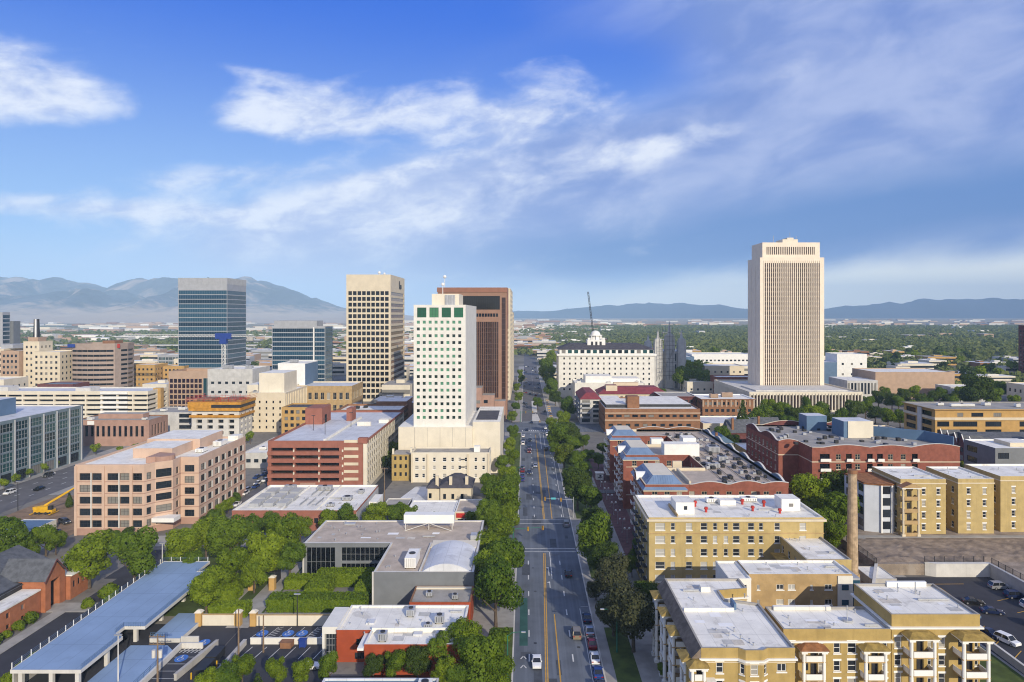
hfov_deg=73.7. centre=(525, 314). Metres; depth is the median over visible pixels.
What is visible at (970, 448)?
window
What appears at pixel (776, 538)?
window
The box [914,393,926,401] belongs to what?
leafy tree
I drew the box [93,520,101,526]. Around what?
window
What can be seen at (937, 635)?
apartment building
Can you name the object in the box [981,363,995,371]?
leafy tree
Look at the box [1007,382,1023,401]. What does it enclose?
cream arcade block
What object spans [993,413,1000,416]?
window
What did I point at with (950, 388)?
ribbed grey block
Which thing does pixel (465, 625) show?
leafy tree
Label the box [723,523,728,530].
window
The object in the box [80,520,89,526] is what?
window
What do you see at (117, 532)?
leafy tree
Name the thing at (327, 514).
leafy tree
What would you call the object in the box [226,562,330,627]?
garden path
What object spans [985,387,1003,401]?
leafy tree
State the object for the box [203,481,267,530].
side lane
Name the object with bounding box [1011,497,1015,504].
window
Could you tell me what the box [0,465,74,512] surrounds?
parallel street
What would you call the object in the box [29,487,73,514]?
mobile crane
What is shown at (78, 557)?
leafy tree
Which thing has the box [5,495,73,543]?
construction yard
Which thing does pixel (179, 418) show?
grey low office
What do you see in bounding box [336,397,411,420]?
brown parapet block
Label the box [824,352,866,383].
white stepped block
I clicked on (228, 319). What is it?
window
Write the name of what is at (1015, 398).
leafy tree
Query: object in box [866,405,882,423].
leafy tree
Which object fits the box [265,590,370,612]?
hedge
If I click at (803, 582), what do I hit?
apartment building
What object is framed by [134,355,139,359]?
building
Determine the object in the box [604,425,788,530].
brick apartment complex
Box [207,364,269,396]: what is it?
grey plant block
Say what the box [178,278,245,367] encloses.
glass skyscraper
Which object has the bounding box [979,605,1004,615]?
parked car
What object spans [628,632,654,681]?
apartment path
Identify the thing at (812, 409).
leafy tree
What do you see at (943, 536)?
terrace walk
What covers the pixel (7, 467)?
window
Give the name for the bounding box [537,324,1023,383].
woodland
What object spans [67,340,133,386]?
curved office tower
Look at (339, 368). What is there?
building
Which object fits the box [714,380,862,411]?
ribbed podium
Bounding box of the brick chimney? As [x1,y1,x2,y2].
[847,469,859,577]
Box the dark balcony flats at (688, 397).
[654,392,695,405]
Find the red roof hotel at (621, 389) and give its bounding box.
[595,382,664,396]
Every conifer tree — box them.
[65,493,73,507]
[253,673,262,681]
[736,400,748,418]
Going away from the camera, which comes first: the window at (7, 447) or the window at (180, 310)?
the window at (7, 447)
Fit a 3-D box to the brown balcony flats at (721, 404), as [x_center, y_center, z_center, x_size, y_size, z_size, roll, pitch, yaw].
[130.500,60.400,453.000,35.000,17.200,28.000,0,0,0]
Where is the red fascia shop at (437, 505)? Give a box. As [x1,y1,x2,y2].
[410,500,457,511]
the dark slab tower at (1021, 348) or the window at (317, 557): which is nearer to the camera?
the window at (317, 557)
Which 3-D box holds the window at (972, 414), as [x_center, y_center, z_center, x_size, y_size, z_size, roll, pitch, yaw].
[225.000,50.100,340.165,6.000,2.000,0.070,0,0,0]
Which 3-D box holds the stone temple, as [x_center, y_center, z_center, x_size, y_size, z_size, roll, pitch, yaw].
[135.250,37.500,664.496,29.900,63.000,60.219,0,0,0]
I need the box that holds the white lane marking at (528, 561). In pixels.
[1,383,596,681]
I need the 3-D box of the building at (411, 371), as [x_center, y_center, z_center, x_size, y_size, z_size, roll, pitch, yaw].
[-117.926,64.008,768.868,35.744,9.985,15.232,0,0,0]
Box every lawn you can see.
[164,547,301,615]
[497,433,520,681]
[565,450,641,681]
[980,646,1023,681]
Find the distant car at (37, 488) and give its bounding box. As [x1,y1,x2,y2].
[33,485,44,490]
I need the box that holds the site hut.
[4,519,56,538]
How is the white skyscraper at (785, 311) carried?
on the ground at (392, 490)
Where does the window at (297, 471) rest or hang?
in the parking garage at (324, 444)
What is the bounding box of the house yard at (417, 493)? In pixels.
[401,487,427,500]
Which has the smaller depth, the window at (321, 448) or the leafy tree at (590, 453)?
the window at (321, 448)
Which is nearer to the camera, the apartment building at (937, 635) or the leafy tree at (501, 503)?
the apartment building at (937, 635)
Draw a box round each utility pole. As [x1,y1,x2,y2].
[149,634,164,681]
[238,609,239,656]
[262,615,263,652]
[382,468,384,500]
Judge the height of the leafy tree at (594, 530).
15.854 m
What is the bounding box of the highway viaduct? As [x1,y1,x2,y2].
[54,344,345,346]
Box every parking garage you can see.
[0,385,168,417]
[267,404,403,485]
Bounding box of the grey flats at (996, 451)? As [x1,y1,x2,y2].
[964,438,1023,463]
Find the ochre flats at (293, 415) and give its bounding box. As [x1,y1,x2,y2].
[281,403,329,433]
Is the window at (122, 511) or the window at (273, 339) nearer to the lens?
the window at (122, 511)
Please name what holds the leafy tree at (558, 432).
on the sidewalk at (483, 615)
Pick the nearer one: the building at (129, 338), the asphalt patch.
the asphalt patch
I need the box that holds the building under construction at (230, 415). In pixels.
[185,393,256,435]
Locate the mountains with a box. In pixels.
[0,276,413,322]
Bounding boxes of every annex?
[245,437,273,467]
[409,586,473,621]
[680,379,713,392]
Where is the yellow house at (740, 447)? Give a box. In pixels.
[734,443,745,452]
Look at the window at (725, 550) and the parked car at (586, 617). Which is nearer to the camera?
the parked car at (586, 617)
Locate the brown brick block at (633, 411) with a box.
[599,395,700,431]
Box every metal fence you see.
[846,535,876,565]
[924,556,984,562]
[991,558,1021,578]
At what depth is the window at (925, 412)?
347.68 m
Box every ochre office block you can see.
[134,363,167,386]
[163,364,188,380]
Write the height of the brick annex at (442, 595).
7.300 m
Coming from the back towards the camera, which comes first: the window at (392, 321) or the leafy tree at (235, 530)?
the window at (392, 321)
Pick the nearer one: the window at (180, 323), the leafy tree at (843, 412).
the leafy tree at (843, 412)
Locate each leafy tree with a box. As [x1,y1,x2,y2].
[0,479,9,489]
[0,516,32,552]
[11,473,21,482]
[18,535,40,553]
[25,468,33,477]
[30,523,58,556]
[41,463,48,472]
[45,530,67,554]
[60,529,114,588]
[90,443,99,454]
[107,525,158,582]
[109,530,122,540]
[121,526,134,532]
[163,548,177,560]
[165,527,201,560]
[182,549,203,563]
[186,564,225,612]
[190,515,216,556]
[193,666,220,681]
[206,509,220,516]
[206,514,249,556]
[213,659,240,681]
[214,501,228,517]
[215,546,248,584]
[223,497,235,513]
[231,653,255,681]
[233,492,241,500]
[238,557,269,592]
[244,513,262,538]
[245,530,286,583]
[246,431,254,443]
[250,361,258,365]
[260,510,280,536]
[264,512,300,543]
[264,656,287,681]
[276,541,306,573]
[291,657,314,681]
[296,516,312,542]
[318,508,337,526]
[318,650,338,679]
[337,502,358,519]
[361,501,388,519]
[362,652,383,677]
[381,455,391,471]
[384,649,408,677]
[386,501,409,519]
[388,441,397,454]
[400,504,417,517]
[404,644,432,677]
[426,630,454,662]
[430,656,456,681]
[445,663,469,681]
[446,616,482,638]
[451,631,484,667]
[458,635,501,681]
[465,511,476,519]
[472,548,511,590]
[473,553,523,627]
[474,530,499,554]
[475,498,501,527]
[477,647,515,681]
[479,473,498,492]
[480,477,520,512]
[481,493,503,506]
[483,513,514,539]
[485,536,524,568]
[487,627,510,649]
[494,455,508,467]
[496,465,517,480]
[500,473,520,492]
[500,502,519,525]
[503,436,515,450]
[505,448,519,464]
[506,411,517,420]
[507,425,518,437]
[511,402,519,408]
[513,383,520,392]
[514,392,522,402]
[518,375,524,384]
[533,397,542,409]
[538,357,552,367]
[538,365,555,383]
[543,378,558,393]
[545,417,557,429]
[546,350,556,361]
[547,421,569,443]
[549,390,562,405]
[549,442,558,456]
[553,443,574,468]
[556,410,570,422]
[559,422,581,437]
[560,395,576,413]
[561,466,593,510]
[565,435,581,448]
[569,450,586,465]
[574,461,592,478]
[575,510,613,557]
[577,485,602,507]
[578,434,589,449]
[580,505,601,526]
[583,449,594,460]
[586,581,602,600]
[587,541,618,579]
[592,452,604,468]
[593,550,631,594]
[595,593,623,635]
[596,442,606,453]
[605,578,659,652]
[626,554,637,577]
[628,538,636,556]
[633,580,657,602]
[657,662,667,674]
[671,366,691,389]
[685,359,703,378]
[692,368,709,381]
[710,347,719,351]
[713,425,730,435]
[725,434,739,446]
[749,404,773,417]
[760,398,775,415]
[769,401,791,419]
[779,415,795,420]
[783,407,804,420]
[789,472,831,510]
[800,396,811,409]
[802,404,824,414]
[813,508,828,534]
[815,401,830,414]
[819,468,846,494]
[819,490,859,523]
[824,521,846,547]
[826,413,839,421]
[835,407,848,416]
[844,399,865,416]
[861,400,871,418]
[863,396,875,406]
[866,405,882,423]
[872,390,885,405]
[879,357,889,363]
[879,386,890,402]
[880,407,896,425]
[882,393,898,410]
[890,359,899,364]
[891,351,901,358]
[891,395,905,408]
[892,409,903,427]
[897,388,911,401]
[907,385,920,399]
[910,350,919,354]
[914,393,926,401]
[921,397,933,401]
[927,390,940,400]
[933,345,943,351]
[933,350,940,354]
[935,386,947,399]
[939,361,947,365]
[939,393,952,401]
[948,396,958,401]
[950,386,963,401]
[957,355,964,361]
[957,373,996,401]
[959,366,976,379]
[962,392,976,401]
[974,365,986,373]
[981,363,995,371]
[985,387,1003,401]
[992,367,1003,373]
[994,381,1006,394]
[1005,360,1017,369]
[1007,394,1020,401]
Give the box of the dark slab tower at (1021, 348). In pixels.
[1018,325,1023,373]
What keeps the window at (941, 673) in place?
in the apartment building at (937, 635)
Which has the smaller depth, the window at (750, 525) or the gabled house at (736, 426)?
the window at (750, 525)
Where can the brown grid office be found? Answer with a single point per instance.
(185, 383)
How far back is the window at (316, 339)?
580.12 m
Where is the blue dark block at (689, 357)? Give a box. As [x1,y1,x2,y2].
[686,355,693,360]
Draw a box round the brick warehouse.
[232,484,377,530]
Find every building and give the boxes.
[0,397,82,485]
[60,345,71,349]
[74,430,245,535]
[114,335,134,340]
[134,344,147,348]
[134,347,166,353]
[134,352,162,359]
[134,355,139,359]
[134,359,157,363]
[142,380,168,401]
[153,336,170,340]
[246,338,262,342]
[246,347,256,351]
[246,352,260,361]
[246,356,254,361]
[252,348,271,358]
[256,358,271,361]
[259,360,271,367]
[297,381,362,409]
[302,512,483,606]
[322,605,468,677]
[333,341,344,343]
[333,356,345,362]
[333,362,345,374]
[374,395,402,403]
[382,378,413,396]
[392,445,490,482]
[404,351,413,355]
[404,354,413,363]
[404,365,409,380]
[405,396,413,413]
[407,344,413,351]
[410,367,413,375]
[514,336,534,338]
[514,341,527,343]
[514,343,531,348]
[520,337,537,343]
[531,334,550,338]
[532,339,555,343]
[532,343,550,346]
[532,349,550,355]
[537,350,546,359]
[632,494,826,584]
[649,578,797,681]
[737,560,859,609]
[743,363,747,374]
[765,605,893,681]
[770,537,851,570]
[842,350,868,355]
[843,466,946,536]
[850,581,995,681]
[882,349,903,356]
[886,364,909,367]
[887,361,933,368]
[915,355,956,364]
[918,358,946,365]
[925,466,994,532]
[951,371,966,380]
[963,360,991,366]
[964,464,1023,531]
[977,374,1015,382]
[984,360,1004,364]
[992,356,1014,359]
[995,366,1016,375]
[1001,357,1017,362]
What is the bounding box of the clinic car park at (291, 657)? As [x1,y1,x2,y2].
[215,626,321,675]
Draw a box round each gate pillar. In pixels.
[194,609,203,626]
[234,609,242,625]
[248,580,255,590]
[249,609,258,626]
[269,575,276,589]
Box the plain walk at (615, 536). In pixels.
[589,470,624,555]
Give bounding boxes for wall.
[173,639,218,680]
[202,613,233,625]
[218,639,246,667]
[250,637,321,643]
[257,614,329,625]
[872,563,877,582]
[925,562,990,576]
[985,643,1023,673]
[990,564,1023,592]
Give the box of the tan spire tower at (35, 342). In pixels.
[23,319,52,386]
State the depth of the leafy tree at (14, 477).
278.01 m
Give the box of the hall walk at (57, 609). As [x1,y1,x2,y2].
[0,603,97,653]
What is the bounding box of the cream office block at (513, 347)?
[513,313,513,382]
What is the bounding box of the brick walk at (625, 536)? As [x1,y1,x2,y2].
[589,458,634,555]
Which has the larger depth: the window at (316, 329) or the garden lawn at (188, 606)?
the window at (316, 329)
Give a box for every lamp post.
[114,634,121,680]
[294,593,300,625]
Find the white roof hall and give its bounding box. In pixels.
[700,416,749,431]
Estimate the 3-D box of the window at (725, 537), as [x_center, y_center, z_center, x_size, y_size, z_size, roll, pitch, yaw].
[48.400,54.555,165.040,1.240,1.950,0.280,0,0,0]
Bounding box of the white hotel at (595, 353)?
[555,330,656,396]
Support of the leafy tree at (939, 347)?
on the ground at (392, 490)
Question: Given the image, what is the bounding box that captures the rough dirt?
[845,538,1023,561]
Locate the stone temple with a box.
[644,321,685,387]
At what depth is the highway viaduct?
1345.08 m
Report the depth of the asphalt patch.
186.62 m
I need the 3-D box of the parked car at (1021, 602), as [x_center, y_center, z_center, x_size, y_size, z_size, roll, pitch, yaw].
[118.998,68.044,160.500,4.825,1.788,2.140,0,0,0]
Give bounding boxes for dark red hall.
[37,382,88,386]
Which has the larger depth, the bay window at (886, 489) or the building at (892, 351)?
the building at (892, 351)
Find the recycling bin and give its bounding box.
[298,637,307,647]
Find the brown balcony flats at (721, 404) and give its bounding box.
[691,392,755,417]
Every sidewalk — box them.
[0,446,128,494]
[467,366,667,681]
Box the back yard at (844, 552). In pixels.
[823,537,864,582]
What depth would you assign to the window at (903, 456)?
235.19 m
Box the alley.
[375,467,391,493]
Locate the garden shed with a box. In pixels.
[858,566,896,582]
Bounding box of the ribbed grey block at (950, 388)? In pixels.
[935,384,991,401]
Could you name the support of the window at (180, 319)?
in the glass skyscraper at (209, 306)
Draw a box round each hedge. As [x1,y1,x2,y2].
[198,582,243,601]
[207,599,252,617]
[219,572,247,588]
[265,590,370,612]
[283,572,314,589]
[304,567,375,601]
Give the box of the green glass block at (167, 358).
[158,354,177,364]
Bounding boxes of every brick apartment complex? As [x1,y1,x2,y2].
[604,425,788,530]
[746,413,959,499]
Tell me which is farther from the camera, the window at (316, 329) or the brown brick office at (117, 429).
the window at (316, 329)
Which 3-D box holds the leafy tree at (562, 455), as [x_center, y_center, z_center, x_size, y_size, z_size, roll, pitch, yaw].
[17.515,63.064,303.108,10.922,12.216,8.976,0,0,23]
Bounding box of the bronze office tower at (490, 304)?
[437,275,507,420]
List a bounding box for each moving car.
[532,654,541,668]
[563,519,569,526]
[564,569,571,576]
[571,626,581,639]
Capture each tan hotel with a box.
[0,344,22,375]
[1,349,22,375]
[33,350,71,386]
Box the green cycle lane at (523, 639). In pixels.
[519,598,527,645]
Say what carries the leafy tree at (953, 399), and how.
on the ground at (392, 490)
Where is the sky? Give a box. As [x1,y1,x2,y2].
[0,0,1023,315]
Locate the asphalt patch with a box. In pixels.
[521,436,567,681]
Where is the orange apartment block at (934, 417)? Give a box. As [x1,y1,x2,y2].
[902,402,1023,432]
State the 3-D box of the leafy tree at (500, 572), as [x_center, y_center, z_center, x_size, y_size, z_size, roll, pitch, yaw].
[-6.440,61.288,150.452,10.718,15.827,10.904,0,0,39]
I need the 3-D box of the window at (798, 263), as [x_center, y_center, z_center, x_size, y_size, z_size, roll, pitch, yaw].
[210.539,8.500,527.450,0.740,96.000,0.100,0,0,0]
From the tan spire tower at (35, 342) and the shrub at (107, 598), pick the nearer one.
the shrub at (107, 598)
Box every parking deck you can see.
[10,557,209,681]
[88,613,202,681]
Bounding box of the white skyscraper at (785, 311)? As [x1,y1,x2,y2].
[748,236,823,384]
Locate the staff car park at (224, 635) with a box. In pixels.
[27,624,363,681]
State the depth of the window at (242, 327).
639.09 m
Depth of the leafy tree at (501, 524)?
192.67 m
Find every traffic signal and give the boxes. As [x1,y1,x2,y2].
[513,526,543,538]
[544,497,573,517]
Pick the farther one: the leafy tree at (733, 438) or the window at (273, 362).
the window at (273, 362)
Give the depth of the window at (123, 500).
213.36 m
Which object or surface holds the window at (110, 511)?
in the pink office building at (172, 479)
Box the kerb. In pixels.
[511,368,606,681]
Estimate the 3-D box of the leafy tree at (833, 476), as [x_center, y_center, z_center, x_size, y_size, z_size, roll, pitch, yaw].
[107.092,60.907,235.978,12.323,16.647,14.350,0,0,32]
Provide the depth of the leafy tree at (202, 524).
191.27 m
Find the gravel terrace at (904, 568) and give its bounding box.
[798,497,1023,580]
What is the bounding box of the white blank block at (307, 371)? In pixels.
[278,359,317,384]
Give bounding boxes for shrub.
[0,672,11,681]
[1,629,12,638]
[9,619,25,630]
[23,611,39,623]
[80,597,94,608]
[97,582,118,598]
[103,593,114,601]
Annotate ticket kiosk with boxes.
[595,471,603,479]
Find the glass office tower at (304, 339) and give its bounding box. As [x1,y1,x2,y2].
[272,320,332,380]
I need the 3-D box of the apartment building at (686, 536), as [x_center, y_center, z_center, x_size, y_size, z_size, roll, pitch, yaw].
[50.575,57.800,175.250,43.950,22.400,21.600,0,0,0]
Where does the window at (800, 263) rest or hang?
in the white skyscraper at (785, 311)
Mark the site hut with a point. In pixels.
(31, 524)
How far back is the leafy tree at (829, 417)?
396.01 m
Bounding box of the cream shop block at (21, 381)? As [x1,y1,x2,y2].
[0,376,27,386]
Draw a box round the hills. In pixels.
[513,298,1023,317]
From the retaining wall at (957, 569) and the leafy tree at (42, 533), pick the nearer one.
the retaining wall at (957, 569)
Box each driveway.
[0,550,166,680]
[578,450,614,492]
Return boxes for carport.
[386,498,411,505]
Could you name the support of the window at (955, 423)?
in the orange apartment block at (934, 417)
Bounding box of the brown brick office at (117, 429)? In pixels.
[83,412,167,445]
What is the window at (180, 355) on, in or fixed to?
in the glass skyscraper at (209, 306)
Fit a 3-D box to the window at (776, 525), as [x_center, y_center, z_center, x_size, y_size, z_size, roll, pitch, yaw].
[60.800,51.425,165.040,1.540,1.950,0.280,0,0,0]
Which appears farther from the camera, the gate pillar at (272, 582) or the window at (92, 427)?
the window at (92, 427)
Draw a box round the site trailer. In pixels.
[369,494,382,503]
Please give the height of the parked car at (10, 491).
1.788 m
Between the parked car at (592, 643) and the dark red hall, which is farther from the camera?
the dark red hall
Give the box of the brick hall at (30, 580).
[0,545,88,633]
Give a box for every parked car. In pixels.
[3,488,16,494]
[42,471,53,476]
[58,517,70,524]
[233,501,241,506]
[301,660,319,670]
[582,612,591,622]
[584,625,593,635]
[587,637,596,649]
[589,651,599,663]
[592,665,603,679]
[961,596,984,605]
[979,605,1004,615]
[980,626,997,638]
[987,580,1010,589]
[993,630,1021,646]
[1003,589,1023,598]
[1019,599,1023,606]
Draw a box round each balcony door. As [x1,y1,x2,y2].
[806,663,815,673]
[868,663,876,673]
[917,641,921,650]
[917,659,921,668]
[958,640,971,650]
[958,658,971,668]
[958,676,971,681]
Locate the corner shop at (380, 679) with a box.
[322,678,438,681]
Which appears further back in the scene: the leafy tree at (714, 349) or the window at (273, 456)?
the leafy tree at (714, 349)
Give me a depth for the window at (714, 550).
165.20 m
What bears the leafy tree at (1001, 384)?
on the ground at (392, 490)
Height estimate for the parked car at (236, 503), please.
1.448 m
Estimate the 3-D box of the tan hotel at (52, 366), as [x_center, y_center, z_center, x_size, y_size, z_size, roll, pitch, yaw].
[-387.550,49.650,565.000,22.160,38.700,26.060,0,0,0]
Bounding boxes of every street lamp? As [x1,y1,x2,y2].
[507,631,525,677]
[600,608,617,652]
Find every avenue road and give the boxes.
[513,421,604,681]
[522,353,547,420]
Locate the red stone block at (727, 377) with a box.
[710,375,747,392]
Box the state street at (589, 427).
[504,422,603,431]
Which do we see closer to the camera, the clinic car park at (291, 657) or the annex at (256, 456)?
the clinic car park at (291, 657)
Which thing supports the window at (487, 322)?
in the bronze office tower at (490, 304)
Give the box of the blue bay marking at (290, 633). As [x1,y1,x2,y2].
[174,630,321,661]
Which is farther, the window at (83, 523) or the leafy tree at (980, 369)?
the leafy tree at (980, 369)
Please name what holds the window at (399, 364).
in the cream office tower at (374, 333)
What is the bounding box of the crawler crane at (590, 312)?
[587,292,593,330]
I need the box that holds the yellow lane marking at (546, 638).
[535,435,560,681]
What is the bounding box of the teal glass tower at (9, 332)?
[0,312,19,346]
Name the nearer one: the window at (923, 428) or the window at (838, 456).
the window at (838, 456)
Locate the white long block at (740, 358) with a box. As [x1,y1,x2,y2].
[686,352,747,364]
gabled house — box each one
[711,431,733,443]
[723,418,756,447]
[750,416,778,423]
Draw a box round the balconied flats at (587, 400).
[574,387,600,423]
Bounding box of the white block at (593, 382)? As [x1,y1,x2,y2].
[572,374,643,403]
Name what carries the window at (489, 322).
in the bronze office tower at (490, 304)
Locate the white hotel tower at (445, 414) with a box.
[398,283,503,472]
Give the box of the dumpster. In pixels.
[279,639,293,648]
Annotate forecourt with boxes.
[155,536,245,545]
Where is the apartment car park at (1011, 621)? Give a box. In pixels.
[895,577,1023,673]
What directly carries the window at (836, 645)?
in the apartment building at (847, 643)
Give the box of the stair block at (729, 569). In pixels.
[715,561,750,601]
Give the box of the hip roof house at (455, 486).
[426,473,475,501]
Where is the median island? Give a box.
[531,401,539,420]
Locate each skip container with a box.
[193,658,214,677]
[205,646,225,663]
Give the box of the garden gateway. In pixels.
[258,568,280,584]
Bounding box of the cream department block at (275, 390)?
[247,370,307,431]
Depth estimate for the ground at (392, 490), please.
358.75 m
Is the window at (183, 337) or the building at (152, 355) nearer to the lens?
the window at (183, 337)
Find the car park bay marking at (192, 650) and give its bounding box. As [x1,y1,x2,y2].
[152,627,321,678]
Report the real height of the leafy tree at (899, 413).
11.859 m
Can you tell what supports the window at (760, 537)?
in the apartment building at (686, 536)
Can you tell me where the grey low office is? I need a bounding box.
[148,407,191,431]
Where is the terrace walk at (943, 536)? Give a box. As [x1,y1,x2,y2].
[858,535,1023,538]
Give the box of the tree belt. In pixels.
[20,327,663,355]
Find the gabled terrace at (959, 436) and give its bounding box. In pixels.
[939,428,1023,460]
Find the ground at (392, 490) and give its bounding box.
[0,318,1023,675]
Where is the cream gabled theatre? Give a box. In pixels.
[701,363,743,377]
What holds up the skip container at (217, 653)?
on the staff car park at (224, 635)
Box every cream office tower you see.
[346,271,404,400]
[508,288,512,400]
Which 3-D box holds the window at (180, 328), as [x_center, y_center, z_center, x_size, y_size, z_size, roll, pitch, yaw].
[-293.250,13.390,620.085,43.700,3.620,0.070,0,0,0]
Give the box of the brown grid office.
[169,368,210,406]
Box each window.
[0,423,12,433]
[0,432,12,443]
[0,442,12,453]
[0,452,12,463]
[0,462,12,473]
[1,473,10,482]
[16,420,27,429]
[16,429,27,439]
[16,438,27,448]
[16,448,27,458]
[16,457,27,468]
[17,468,25,478]
[31,409,79,475]
[31,417,41,426]
[31,426,41,435]
[31,435,41,444]
[31,444,41,454]
[80,473,89,479]
[80,485,89,491]
[80,497,89,503]
[80,509,89,514]
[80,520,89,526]
[85,426,87,435]
[91,426,93,435]
[93,473,101,479]
[93,485,101,491]
[93,497,101,503]
[93,509,101,514]
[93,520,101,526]
[102,426,104,435]
[108,473,117,479]
[108,485,117,491]
[108,497,117,503]
[108,509,117,514]
[108,520,117,526]
[113,426,115,435]
[120,473,128,479]
[120,485,128,491]
[120,497,128,503]
[120,509,128,514]
[120,520,128,526]
[124,426,126,435]
[130,426,132,435]
[133,473,141,479]
[133,485,141,491]
[133,497,141,503]
[133,509,141,514]
[133,520,141,526]
[141,426,143,435]
[156,468,170,476]
[156,480,170,488]
[156,492,170,500]
[156,503,170,511]
[179,290,226,293]
[179,295,226,298]
[179,300,226,303]
[179,304,226,307]
[179,309,226,312]
[179,313,226,316]
[179,318,226,321]
[179,322,226,325]
[179,327,226,330]
[179,332,226,335]
[179,336,218,339]
[179,341,226,344]
[179,345,226,348]
[179,350,226,353]
[179,354,226,357]
[179,359,226,362]
[179,364,226,366]
[179,414,190,417]
[179,419,190,422]
[179,425,190,428]
[185,465,193,471]
[185,476,193,482]
[185,487,193,493]
[185,498,193,504]
[185,510,193,515]
[203,378,207,396]
[227,291,245,295]
[227,295,245,299]
[227,300,245,303]
[227,304,245,307]
[227,309,245,312]
[227,313,245,316]
[227,318,245,321]
[227,322,245,325]
[227,326,245,330]
[227,331,245,334]
[227,339,245,344]
[227,343,245,348]
[227,348,245,353]
[227,352,245,357]
[227,356,245,362]
[228,335,245,339]
[228,361,245,365]
[272,328,312,331]
[272,333,312,336]
[272,338,312,340]
[272,342,312,345]
[272,347,312,350]
[272,351,312,354]
[272,356,312,359]
[272,361,286,363]
[272,448,292,449]
[272,455,292,457]
[272,463,292,464]
[272,470,292,472]
[272,478,292,479]
[296,448,317,449]
[296,455,317,457]
[296,463,317,464]
[296,470,317,472]
[296,478,317,479]
[307,547,334,573]
[315,328,324,331]
[315,333,324,336]
[315,338,324,340]
[315,342,324,345]
[315,347,324,350]
[315,351,324,354]
[315,356,324,359]
[321,448,338,449]
[321,455,338,457]
[321,463,338,464]
[321,470,338,472]
[321,478,338,479]
[342,547,387,560]
[342,563,377,568]
[348,291,381,398]
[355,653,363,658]
[391,292,402,296]
[391,298,402,301]
[391,303,402,306]
[391,309,402,312]
[391,315,402,317]
[391,320,402,323]
[391,325,402,328]
[391,330,402,334]
[391,336,402,340]
[391,341,402,346]
[391,346,402,351]
[391,351,402,357]
[391,357,402,363]
[391,362,402,368]
[391,367,402,374]
[391,372,402,380]
[392,413,402,442]
[394,456,406,475]
[417,308,425,316]
[417,375,454,418]
[429,308,438,316]
[429,493,463,498]
[442,308,450,316]
[454,308,462,316]
[463,296,499,309]
[476,322,477,385]
[478,322,478,385]
[480,322,480,385]
[482,322,482,385]
[484,322,484,392]
[485,322,486,392]
[487,322,488,392]
[489,322,490,392]
[491,322,492,392]
[493,322,494,392]
[495,322,495,397]
[497,322,497,397]
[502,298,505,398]
[608,441,682,496]
[632,461,636,466]
[637,357,649,384]
[655,523,664,530]
[655,536,664,543]
[655,549,664,556]
[655,562,664,569]
[655,575,664,582]
[670,523,675,530]
[670,536,675,543]
[670,549,675,556]
[670,562,675,569]
[685,523,692,530]
[685,536,692,543]
[685,549,692,556]
[685,562,692,569]
[700,523,707,530]
[700,536,707,543]
[700,549,707,556]
[700,562,707,569]
[713,523,717,530]
[713,536,717,543]
[713,549,717,556]
[715,661,723,674]
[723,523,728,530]
[723,536,728,543]
[723,549,728,556]
[732,523,739,530]
[732,536,739,543]
[732,549,739,556]
[739,662,744,676]
[747,523,754,530]
[747,536,754,543]
[747,549,754,556]
[750,665,758,676]
[758,523,763,530]
[758,536,763,543]
[758,549,763,556]
[765,263,765,384]
[767,263,767,384]
[769,263,769,384]
[771,263,771,384]
[773,263,773,384]
[774,523,779,530]
[774,536,779,543]
[775,263,775,384]
[776,584,783,590]
[776,599,782,603]
[776,664,786,672]
[777,263,777,384]
[779,263,779,384]
[781,263,781,384]
[783,263,783,384]
[785,263,785,384]
[787,584,795,590]
[788,599,794,603]
[796,263,796,384]
[798,263,798,384]
[799,523,806,530]
[800,263,800,384]
[802,263,802,384]
[804,263,804,384]
[806,263,806,384]
[808,263,808,384]
[810,263,810,384]
[812,263,812,384]
[814,263,814,384]
[820,454,828,459]
[820,464,828,469]
[824,584,832,590]
[825,599,832,605]
[833,643,840,654]
[833,659,840,672]
[833,677,840,681]
[836,454,840,459]
[842,585,848,589]
[842,600,848,604]
[846,476,889,528]
[847,640,857,654]
[847,658,857,672]
[847,676,857,681]
[848,383,875,393]
[855,454,859,459]
[888,454,892,459]
[894,635,902,648]
[894,653,902,666]
[894,671,902,681]
[901,454,905,459]
[907,406,915,411]
[907,414,915,420]
[907,422,915,428]
[922,409,931,415]
[922,418,931,424]
[922,426,931,431]
[937,421,948,426]
[938,635,945,648]
[938,653,945,666]
[938,671,945,681]
[953,421,976,426]
[953,429,976,431]
[966,522,970,529]
[967,445,976,452]
[967,455,976,463]
[971,413,982,416]
[982,522,986,529]
[985,421,1000,426]
[985,429,1000,431]
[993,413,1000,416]
[998,453,1008,458]
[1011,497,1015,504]
[1020,330,1023,372]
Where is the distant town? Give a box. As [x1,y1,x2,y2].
[20,319,1023,340]
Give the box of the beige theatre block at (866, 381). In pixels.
[829,368,954,398]
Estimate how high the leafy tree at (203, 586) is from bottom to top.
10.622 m
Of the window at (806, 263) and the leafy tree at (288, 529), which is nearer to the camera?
the leafy tree at (288, 529)
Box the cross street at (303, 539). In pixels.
[199,524,517,546]
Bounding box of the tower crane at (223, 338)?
[124,333,253,364]

